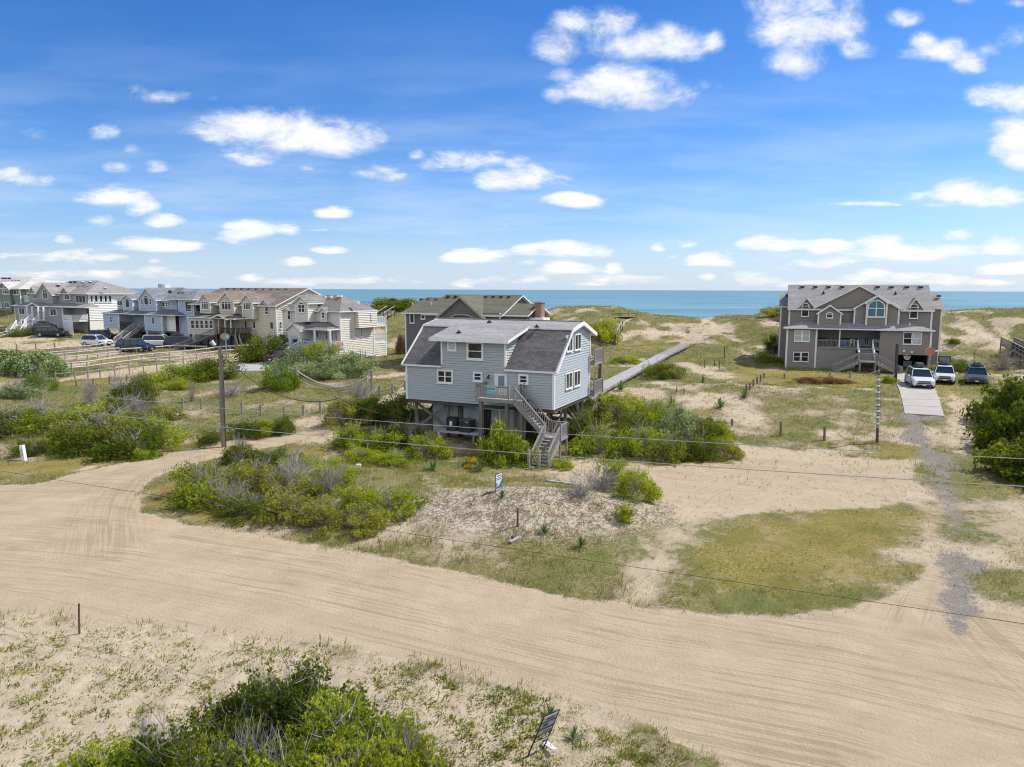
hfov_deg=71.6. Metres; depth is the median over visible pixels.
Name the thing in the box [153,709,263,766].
shrub
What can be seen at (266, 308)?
window
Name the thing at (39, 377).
shrub
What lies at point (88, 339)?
parked car
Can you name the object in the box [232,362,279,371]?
driveway
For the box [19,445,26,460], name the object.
marker post
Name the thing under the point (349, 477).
shrub
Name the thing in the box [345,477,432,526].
shrub
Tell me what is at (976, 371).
parked car
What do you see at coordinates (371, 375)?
volleyball net
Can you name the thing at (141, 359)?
rail fence
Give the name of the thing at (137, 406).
dead shrub
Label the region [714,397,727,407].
yucca
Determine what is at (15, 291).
window
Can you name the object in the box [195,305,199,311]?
window
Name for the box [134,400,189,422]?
shrub
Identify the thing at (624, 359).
shrub
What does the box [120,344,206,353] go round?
rail fence
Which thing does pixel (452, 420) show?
cooling unit
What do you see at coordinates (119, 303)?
window
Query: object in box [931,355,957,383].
parked car
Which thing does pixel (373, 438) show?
shrub
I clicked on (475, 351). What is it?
window
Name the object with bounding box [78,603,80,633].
metal stake
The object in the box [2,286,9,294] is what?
window
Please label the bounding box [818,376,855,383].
dry scrub
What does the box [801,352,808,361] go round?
window
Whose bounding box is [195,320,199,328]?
window
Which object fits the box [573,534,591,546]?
yucca
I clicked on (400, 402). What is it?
shrub
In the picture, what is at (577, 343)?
window
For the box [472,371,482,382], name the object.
window
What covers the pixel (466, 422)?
cooling unit
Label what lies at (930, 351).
backboard stand
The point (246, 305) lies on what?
window
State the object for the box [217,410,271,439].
shrub
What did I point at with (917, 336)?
window
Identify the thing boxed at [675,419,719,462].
shrub
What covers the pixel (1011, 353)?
shrub
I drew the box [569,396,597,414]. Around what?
shrub
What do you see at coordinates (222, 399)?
utility pole
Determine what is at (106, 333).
parked car
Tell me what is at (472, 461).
flowering plant
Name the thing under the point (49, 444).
shrub
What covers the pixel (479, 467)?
yucca
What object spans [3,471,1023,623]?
overhead wire
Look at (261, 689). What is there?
dead shrub
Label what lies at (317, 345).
shrub
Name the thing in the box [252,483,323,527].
shrub
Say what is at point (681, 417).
shrub
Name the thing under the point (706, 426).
shrub
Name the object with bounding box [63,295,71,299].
window
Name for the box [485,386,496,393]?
banner
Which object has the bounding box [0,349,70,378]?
hedge
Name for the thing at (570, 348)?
window
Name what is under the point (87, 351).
rail fence
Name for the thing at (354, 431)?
shrub
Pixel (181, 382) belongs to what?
shrub
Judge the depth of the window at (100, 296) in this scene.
138.62 m
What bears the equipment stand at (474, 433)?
on the ground at (876, 681)
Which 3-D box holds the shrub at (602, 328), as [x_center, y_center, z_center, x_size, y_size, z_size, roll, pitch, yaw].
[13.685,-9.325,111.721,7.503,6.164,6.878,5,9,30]
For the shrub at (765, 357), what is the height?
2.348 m
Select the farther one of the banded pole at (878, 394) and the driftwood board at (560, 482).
the banded pole at (878, 394)
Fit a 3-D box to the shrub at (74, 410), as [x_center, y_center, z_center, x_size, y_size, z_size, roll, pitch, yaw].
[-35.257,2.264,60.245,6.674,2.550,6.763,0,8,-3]
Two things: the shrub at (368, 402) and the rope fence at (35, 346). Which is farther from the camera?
the rope fence at (35, 346)
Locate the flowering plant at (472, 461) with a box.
[461,456,487,469]
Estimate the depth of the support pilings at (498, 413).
55.58 m
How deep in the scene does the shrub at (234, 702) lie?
18.41 m
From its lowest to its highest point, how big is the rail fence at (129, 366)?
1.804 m
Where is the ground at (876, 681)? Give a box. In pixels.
[0,301,1023,766]
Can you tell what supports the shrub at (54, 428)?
on the ground at (876, 681)
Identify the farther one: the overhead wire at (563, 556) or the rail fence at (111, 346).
the rail fence at (111, 346)
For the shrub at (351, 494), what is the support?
on the ground at (876, 681)
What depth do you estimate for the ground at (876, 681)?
28.91 m
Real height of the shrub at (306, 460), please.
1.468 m
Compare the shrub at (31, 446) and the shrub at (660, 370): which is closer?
the shrub at (31, 446)
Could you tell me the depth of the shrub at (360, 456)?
49.61 m
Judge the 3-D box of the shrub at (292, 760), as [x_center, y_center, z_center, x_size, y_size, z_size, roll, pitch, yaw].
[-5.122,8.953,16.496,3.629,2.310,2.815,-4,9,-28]
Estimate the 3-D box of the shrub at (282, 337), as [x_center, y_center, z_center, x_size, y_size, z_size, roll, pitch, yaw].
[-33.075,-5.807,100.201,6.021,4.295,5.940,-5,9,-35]
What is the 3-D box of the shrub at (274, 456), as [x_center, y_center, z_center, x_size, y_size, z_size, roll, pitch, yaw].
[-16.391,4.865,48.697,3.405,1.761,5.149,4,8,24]
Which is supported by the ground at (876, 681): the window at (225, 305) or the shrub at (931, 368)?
the shrub at (931, 368)
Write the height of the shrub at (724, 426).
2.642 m
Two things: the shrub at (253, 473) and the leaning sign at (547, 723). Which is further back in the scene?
the shrub at (253, 473)
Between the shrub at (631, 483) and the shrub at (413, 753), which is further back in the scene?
the shrub at (631, 483)
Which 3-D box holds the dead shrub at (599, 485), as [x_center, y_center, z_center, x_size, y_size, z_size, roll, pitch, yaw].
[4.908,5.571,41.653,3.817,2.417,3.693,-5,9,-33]
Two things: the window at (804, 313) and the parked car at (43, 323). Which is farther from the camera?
the parked car at (43, 323)
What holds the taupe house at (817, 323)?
on the ground at (876, 681)
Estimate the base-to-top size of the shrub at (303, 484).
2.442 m
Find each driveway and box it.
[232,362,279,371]
[893,373,943,416]
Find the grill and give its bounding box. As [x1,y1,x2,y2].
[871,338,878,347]
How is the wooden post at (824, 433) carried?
on the ground at (876, 681)
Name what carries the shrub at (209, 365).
on the ground at (876, 681)
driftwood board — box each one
[509,535,521,542]
[546,480,580,484]
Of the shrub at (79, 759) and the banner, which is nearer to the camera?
the shrub at (79, 759)
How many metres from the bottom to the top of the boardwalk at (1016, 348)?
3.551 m
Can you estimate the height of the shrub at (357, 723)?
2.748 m
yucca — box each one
[421,459,443,469]
[471,458,486,470]
[495,490,505,497]
[537,523,551,533]
[539,703,557,716]
[563,723,585,741]
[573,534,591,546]
[613,380,627,390]
[665,396,676,405]
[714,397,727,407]
[735,386,756,397]
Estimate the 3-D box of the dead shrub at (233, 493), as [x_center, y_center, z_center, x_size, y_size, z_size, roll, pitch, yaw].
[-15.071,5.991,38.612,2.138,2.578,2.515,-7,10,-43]
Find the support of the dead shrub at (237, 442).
on the ground at (876, 681)
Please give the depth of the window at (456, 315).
87.22 m
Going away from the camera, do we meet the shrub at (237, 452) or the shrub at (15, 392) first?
the shrub at (237, 452)
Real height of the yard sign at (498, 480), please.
1.162 m
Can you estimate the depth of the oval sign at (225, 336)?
97.08 m
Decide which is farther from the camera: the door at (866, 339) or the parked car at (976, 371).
the door at (866, 339)
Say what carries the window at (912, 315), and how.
in the taupe house at (817, 323)
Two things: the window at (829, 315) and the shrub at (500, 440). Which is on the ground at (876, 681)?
the shrub at (500, 440)
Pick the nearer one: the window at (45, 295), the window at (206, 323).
the window at (206, 323)
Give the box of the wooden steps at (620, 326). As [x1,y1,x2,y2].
[602,319,622,344]
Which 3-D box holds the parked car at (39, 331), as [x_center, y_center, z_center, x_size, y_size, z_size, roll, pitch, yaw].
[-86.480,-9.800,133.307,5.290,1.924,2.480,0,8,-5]
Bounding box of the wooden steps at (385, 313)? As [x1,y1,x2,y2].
[377,306,394,320]
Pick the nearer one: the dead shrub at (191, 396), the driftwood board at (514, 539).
the driftwood board at (514, 539)
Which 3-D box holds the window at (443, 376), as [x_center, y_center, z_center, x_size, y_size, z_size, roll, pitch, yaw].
[-5.257,-0.523,55.775,1.514,1.130,0.170,4,8,24]
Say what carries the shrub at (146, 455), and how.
on the ground at (876, 681)
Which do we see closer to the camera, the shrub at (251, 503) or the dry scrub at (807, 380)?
the shrub at (251, 503)
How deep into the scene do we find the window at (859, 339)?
92.67 m
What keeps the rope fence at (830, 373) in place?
on the ground at (876, 681)
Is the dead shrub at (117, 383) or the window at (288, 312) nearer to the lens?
the dead shrub at (117, 383)
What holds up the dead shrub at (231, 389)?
on the ground at (876, 681)
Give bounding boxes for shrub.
[0,375,31,391]
[0,380,47,400]
[0,399,48,438]
[0,403,61,432]
[1,326,33,336]
[4,430,58,458]
[17,362,64,390]
[18,391,66,414]
[21,405,90,436]
[36,437,61,452]
[37,418,67,440]
[38,406,135,459]
[42,393,129,427]
[47,393,165,449]
[53,731,136,766]
[67,386,181,423]
[74,377,99,403]
[85,421,164,463]
[89,700,218,766]
[101,370,134,395]
[105,384,151,421]
[107,365,164,400]
[108,410,193,450]
[112,698,174,745]
[118,440,159,462]
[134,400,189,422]
[149,360,238,384]
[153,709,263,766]
[159,377,196,390]
[163,469,255,513]
[168,455,246,506]
[184,349,246,382]
[186,376,196,401]
[192,674,288,753]
[196,426,235,448]
[206,721,348,766]
[212,475,256,505]
[212,487,273,526]
[213,450,297,494]
[214,709,293,766]
[215,441,265,467]
[216,379,247,397]
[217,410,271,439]
[222,326,290,362]
[228,429,248,451]
[229,639,370,756]
[238,327,258,350]
[246,648,284,738]
[247,463,344,503]
[249,446,303,469]
[252,415,301,437]
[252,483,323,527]
[256,443,319,489]
[257,353,305,391]
[261,331,288,355]
[265,334,331,367]
[270,414,296,435]
[271,674,419,766]
[275,453,328,470]
[284,355,327,378]
[293,494,349,539]
[299,716,424,766]
[300,330,341,367]
[300,454,346,501]
[302,456,350,478]
[306,357,360,379]
[306,458,373,497]
[317,394,372,428]
[321,339,380,379]
[323,472,385,516]
[325,502,390,537]
[327,415,373,451]
[330,446,384,464]
[340,371,375,399]
[340,382,391,426]
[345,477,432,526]
[346,423,406,454]
[362,296,417,310]
[365,445,415,467]
[368,378,420,422]
[370,707,446,766]
[373,414,427,450]
[379,702,445,766]
[394,334,404,354]
[403,429,453,462]
[426,748,478,766]
[542,457,574,471]
[553,393,602,442]
[557,413,631,461]
[561,472,597,499]
[567,459,628,492]
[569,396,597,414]
[588,388,654,424]
[590,308,622,343]
[595,456,626,491]
[603,418,673,458]
[606,401,663,447]
[608,355,642,364]
[610,462,663,505]
[612,501,636,523]
[630,389,680,424]
[636,424,692,466]
[641,357,692,380]
[650,401,700,441]
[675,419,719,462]
[679,407,726,440]
[703,412,737,441]
[709,435,745,460]
[749,348,784,362]
[759,303,779,315]
[761,330,778,353]
[880,373,901,383]
[929,362,938,372]
[943,338,960,343]
[949,356,981,371]
[959,373,1023,425]
[961,397,1016,449]
[970,430,1023,486]
[977,347,1023,369]
[983,393,1023,448]
[989,348,1021,360]
[990,432,1023,488]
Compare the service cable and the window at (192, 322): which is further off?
the window at (192, 322)
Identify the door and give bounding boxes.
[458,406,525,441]
[494,373,507,395]
[862,338,870,345]
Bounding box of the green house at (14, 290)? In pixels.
[0,277,64,311]
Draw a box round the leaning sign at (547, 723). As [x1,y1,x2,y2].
[527,709,559,757]
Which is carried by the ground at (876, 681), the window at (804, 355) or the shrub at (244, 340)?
the shrub at (244, 340)
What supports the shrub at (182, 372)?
on the ground at (876, 681)
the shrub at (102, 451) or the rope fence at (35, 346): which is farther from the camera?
the rope fence at (35, 346)
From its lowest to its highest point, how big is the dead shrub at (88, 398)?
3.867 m
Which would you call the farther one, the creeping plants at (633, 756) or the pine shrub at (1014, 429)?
the pine shrub at (1014, 429)
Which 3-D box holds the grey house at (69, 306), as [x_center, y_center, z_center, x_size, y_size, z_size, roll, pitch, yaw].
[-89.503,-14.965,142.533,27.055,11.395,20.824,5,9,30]
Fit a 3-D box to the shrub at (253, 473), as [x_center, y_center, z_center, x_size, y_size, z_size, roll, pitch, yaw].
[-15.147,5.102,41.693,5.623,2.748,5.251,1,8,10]
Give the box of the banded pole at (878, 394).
[875,373,881,442]
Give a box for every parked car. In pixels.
[32,321,63,331]
[34,326,68,336]
[80,334,112,346]
[88,329,118,339]
[115,338,155,351]
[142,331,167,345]
[163,333,202,348]
[904,362,935,387]
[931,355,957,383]
[963,361,990,384]
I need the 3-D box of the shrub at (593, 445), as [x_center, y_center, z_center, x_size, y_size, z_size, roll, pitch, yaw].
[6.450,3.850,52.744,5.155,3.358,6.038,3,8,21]
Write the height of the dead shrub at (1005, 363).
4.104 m
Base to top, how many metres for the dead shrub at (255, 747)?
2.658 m
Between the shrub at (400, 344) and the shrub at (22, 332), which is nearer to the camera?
the shrub at (400, 344)
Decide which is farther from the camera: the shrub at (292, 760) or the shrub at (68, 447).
the shrub at (68, 447)
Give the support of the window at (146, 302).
in the blue house at (163, 308)
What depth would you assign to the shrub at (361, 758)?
16.30 m
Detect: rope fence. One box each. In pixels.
[3,342,82,349]
[181,396,337,416]
[364,380,405,395]
[829,369,879,377]
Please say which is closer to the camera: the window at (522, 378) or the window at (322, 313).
the window at (522, 378)
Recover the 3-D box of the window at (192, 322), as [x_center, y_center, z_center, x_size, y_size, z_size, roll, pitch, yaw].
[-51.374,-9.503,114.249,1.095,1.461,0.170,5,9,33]
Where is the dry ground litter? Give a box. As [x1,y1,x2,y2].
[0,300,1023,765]
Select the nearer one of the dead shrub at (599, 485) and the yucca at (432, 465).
the dead shrub at (599, 485)
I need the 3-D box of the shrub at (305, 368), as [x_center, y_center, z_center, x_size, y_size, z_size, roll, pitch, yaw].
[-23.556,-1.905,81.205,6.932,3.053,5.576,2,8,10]
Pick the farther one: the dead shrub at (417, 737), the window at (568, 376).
the window at (568, 376)
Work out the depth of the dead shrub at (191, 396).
66.95 m
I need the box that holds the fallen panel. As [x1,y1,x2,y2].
[541,739,556,749]
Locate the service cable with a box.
[223,356,416,415]
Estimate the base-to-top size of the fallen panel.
0.100 m
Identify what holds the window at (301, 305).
in the cream house at (344, 320)
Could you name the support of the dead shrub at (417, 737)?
on the ground at (876, 681)
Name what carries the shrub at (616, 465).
on the ground at (876, 681)
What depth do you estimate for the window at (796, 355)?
92.31 m
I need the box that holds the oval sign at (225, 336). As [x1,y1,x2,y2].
[220,333,229,354]
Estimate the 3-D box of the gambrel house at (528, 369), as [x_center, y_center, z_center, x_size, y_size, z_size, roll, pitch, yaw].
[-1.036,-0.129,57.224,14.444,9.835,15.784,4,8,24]
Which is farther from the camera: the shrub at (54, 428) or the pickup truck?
the pickup truck
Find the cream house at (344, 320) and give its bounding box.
[271,295,386,360]
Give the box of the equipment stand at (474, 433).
[437,428,484,443]
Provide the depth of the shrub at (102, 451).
50.15 m
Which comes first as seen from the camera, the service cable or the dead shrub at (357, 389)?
the service cable
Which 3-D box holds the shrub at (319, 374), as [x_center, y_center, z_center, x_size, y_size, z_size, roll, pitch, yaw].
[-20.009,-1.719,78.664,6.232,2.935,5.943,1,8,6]
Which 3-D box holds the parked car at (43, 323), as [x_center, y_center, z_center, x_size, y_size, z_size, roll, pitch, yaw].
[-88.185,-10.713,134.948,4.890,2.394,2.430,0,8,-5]
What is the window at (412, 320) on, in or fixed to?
in the dark taupe house at (420, 313)
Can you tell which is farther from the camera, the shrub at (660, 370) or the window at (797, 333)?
the window at (797, 333)
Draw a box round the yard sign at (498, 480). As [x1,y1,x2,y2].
[495,472,501,492]
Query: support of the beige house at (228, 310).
on the ground at (876, 681)
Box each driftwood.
[234,328,239,352]
[238,329,245,352]
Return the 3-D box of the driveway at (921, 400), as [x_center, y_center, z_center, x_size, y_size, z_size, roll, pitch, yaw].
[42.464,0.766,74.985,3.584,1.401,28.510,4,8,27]
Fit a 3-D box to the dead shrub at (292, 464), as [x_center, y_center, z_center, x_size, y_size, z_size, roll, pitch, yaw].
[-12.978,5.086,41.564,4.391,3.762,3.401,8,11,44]
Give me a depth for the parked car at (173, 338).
111.01 m
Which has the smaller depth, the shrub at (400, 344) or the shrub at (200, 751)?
the shrub at (200, 751)
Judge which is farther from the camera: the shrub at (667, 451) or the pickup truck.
the pickup truck
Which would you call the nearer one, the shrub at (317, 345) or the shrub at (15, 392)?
the shrub at (15, 392)
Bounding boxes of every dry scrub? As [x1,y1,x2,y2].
[783,377,829,384]
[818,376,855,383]
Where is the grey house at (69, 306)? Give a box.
[5,280,139,335]
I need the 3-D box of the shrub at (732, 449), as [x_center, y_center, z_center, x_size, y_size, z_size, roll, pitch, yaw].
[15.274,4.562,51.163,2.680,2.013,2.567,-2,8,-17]
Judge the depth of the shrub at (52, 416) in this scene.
57.12 m
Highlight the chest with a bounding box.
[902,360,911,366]
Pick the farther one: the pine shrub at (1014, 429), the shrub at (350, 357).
the shrub at (350, 357)
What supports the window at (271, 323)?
in the beige house at (228, 310)
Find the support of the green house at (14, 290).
on the ground at (876, 681)
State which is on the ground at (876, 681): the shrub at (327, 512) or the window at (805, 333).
the shrub at (327, 512)
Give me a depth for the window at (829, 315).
91.27 m
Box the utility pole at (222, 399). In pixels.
[209,340,234,446]
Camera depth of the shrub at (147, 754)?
17.00 m
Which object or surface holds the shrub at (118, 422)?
on the ground at (876, 681)
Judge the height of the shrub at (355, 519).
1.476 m
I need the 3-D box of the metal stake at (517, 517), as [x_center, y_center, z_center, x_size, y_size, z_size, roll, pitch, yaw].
[0.277,6.647,34.533,0.084,1.222,0.083,-3,8,-22]
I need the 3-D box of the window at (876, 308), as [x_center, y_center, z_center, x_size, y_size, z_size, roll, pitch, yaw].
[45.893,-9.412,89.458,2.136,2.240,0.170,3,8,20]
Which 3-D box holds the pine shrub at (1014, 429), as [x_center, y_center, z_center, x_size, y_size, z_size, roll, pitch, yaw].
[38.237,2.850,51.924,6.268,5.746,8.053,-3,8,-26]
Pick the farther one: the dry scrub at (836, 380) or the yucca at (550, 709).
the dry scrub at (836, 380)
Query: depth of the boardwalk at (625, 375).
84.08 m
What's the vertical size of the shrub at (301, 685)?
2.899 m
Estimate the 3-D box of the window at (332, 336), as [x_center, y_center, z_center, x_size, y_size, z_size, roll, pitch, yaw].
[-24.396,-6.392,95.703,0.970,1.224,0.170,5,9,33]
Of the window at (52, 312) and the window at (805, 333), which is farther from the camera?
the window at (52, 312)
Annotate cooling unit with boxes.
[446,416,459,430]
[459,418,475,432]
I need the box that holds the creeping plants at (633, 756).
[0,616,684,766]
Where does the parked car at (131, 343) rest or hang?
on the ground at (876, 681)
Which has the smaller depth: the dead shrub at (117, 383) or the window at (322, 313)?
the dead shrub at (117, 383)
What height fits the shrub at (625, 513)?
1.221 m
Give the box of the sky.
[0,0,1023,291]
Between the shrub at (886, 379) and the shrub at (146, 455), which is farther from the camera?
the shrub at (886, 379)
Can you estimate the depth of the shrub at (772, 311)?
127.45 m
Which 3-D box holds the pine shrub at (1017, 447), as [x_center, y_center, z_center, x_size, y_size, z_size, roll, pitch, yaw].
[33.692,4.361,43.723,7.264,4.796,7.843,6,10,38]
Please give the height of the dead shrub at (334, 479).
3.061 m
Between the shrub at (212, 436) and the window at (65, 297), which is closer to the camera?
the shrub at (212, 436)
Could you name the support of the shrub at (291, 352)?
on the ground at (876, 681)
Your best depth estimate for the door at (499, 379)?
53.80 m
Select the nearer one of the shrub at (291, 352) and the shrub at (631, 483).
the shrub at (631, 483)
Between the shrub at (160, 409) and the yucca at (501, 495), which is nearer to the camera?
the yucca at (501, 495)
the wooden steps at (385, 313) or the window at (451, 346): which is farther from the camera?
the wooden steps at (385, 313)
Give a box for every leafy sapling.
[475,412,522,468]
[511,436,543,468]
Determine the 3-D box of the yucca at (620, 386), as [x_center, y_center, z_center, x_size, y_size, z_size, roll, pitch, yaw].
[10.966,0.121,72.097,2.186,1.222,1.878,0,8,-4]
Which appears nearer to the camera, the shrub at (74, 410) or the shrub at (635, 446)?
the shrub at (635, 446)
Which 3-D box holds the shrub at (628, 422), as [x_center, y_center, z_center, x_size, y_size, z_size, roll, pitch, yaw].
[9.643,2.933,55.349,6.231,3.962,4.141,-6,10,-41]
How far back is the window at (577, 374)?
56.54 m
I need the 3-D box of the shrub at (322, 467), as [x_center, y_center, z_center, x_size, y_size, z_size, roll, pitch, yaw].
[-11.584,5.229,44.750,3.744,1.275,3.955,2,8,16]
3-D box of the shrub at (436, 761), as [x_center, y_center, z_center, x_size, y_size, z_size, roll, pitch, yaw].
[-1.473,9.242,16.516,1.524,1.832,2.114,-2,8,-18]
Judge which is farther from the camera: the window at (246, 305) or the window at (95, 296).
the window at (95, 296)
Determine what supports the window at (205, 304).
in the beige house at (228, 310)
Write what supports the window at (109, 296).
in the grey house at (69, 306)
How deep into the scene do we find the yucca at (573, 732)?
19.16 m
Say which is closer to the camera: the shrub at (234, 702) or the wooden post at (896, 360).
the shrub at (234, 702)
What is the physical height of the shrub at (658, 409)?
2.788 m
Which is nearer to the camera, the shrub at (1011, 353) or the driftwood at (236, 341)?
the shrub at (1011, 353)
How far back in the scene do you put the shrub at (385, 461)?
48.46 m
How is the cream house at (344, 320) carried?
on the ground at (876, 681)
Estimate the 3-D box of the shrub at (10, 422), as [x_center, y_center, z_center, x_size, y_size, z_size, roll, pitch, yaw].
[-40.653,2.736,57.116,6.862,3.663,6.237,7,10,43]
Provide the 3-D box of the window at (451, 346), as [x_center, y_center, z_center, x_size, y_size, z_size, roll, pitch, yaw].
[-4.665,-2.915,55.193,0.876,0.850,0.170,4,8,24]
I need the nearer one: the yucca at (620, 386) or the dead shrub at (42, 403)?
the dead shrub at (42, 403)
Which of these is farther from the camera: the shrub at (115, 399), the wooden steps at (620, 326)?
the wooden steps at (620, 326)
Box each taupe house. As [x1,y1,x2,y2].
[401,294,550,355]
[778,285,943,373]
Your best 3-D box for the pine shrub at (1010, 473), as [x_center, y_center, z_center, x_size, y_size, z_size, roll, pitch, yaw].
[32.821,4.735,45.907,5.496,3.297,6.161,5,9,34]
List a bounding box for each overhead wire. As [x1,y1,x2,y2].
[2,402,1023,486]
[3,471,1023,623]
[5,386,1023,458]
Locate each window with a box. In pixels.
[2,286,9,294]
[13,289,18,294]
[18,308,25,314]
[41,289,48,298]
[49,309,57,315]
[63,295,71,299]
[75,295,85,302]
[94,295,98,302]
[99,295,102,302]
[108,295,111,302]
[117,301,122,305]
[125,298,129,307]
[144,295,148,304]
[185,301,191,311]
[190,320,194,328]
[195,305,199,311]
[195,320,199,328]
[200,320,203,328]
[201,301,208,309]
[204,320,208,328]
[209,320,212,328]
[221,301,231,310]
[243,302,250,309]
[264,303,268,314]
[270,322,273,329]
[287,310,290,319]
[298,302,305,312]
[321,310,325,318]
[328,331,333,340]
[409,314,414,323]
[436,369,453,384]
[447,342,456,351]
[450,314,472,317]
[466,342,483,360]
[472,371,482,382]
[517,374,528,384]
[565,372,572,390]
[566,335,572,352]
[573,370,580,387]
[574,333,581,350]
[792,352,800,361]
[794,330,801,341]
[801,303,808,316]
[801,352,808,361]
[802,330,809,341]
[826,312,832,318]
[858,338,864,345]
[866,300,884,317]
[902,332,912,344]
[909,304,918,318]
[912,332,921,344]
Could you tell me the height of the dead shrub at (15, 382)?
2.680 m
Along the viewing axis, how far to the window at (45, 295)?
141.96 m
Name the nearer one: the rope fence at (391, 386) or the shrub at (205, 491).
the shrub at (205, 491)
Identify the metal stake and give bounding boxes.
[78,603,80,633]
[517,508,518,526]
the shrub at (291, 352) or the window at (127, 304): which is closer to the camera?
the shrub at (291, 352)
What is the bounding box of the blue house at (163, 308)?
[102,284,212,343]
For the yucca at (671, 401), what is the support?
on the ground at (876, 681)
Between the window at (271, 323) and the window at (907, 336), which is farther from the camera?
the window at (271, 323)
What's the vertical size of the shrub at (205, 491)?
2.595 m
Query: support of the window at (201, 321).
in the beige house at (228, 310)
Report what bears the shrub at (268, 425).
on the ground at (876, 681)
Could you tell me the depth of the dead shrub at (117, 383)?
68.18 m
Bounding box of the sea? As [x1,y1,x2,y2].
[128,288,1023,318]
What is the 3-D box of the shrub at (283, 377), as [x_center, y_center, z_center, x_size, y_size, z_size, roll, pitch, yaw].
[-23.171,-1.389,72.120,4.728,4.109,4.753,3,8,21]
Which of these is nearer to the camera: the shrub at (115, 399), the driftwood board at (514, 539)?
the driftwood board at (514, 539)
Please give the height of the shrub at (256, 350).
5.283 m
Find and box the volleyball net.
[295,366,372,394]
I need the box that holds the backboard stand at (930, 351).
[925,347,941,368]
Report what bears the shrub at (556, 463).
on the ground at (876, 681)
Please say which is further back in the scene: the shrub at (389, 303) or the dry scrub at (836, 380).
the shrub at (389, 303)
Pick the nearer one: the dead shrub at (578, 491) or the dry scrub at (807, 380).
the dead shrub at (578, 491)
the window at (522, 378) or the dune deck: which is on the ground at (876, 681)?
the dune deck
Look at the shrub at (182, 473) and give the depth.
41.18 m
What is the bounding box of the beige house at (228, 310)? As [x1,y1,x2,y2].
[175,288,320,349]
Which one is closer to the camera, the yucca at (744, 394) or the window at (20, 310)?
the yucca at (744, 394)
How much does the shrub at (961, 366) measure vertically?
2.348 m
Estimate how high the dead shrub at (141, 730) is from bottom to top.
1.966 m
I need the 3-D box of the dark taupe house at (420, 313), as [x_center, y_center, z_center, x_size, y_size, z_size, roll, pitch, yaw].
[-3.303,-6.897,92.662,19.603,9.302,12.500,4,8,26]
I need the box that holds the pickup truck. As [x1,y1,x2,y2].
[263,348,294,362]
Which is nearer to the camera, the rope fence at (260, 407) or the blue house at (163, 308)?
the rope fence at (260, 407)
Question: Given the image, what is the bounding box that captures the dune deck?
[611,313,636,318]
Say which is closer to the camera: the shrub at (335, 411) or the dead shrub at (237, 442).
the dead shrub at (237, 442)
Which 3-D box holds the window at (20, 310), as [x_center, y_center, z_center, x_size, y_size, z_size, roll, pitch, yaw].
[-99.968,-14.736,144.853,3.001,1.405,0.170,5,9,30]
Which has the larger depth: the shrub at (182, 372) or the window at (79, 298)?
the window at (79, 298)
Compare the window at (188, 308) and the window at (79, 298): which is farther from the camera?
the window at (79, 298)
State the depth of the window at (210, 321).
111.61 m
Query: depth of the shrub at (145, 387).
67.60 m
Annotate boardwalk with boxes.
[584,344,690,411]
[999,337,1023,365]
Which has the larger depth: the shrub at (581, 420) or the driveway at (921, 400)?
the driveway at (921, 400)
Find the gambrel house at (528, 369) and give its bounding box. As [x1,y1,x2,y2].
[401,318,603,468]
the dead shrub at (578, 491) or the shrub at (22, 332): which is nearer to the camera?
the dead shrub at (578, 491)
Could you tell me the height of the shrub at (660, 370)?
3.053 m
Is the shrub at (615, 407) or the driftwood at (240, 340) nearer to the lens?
the shrub at (615, 407)
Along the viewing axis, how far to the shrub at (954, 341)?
106.92 m
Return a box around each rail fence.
[39,342,115,354]
[52,344,251,371]
[54,357,196,382]
[55,347,119,359]
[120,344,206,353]
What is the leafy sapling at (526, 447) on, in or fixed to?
on the ground at (876, 681)
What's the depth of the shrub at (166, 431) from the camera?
53.81 m
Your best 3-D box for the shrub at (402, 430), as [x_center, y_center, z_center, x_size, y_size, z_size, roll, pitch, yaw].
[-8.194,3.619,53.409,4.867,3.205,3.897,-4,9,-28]
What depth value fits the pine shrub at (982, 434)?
53.54 m
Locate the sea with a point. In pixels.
(700, 304)
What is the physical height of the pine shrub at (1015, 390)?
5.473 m
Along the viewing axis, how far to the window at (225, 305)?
111.86 m
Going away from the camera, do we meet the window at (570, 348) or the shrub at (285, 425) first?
the window at (570, 348)
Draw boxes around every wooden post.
[779,421,781,435]
[823,426,825,440]
[894,344,898,380]
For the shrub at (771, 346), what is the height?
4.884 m
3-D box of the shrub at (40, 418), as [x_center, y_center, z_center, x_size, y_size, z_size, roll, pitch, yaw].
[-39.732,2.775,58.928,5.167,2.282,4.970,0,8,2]
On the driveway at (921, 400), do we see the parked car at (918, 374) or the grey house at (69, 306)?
the parked car at (918, 374)

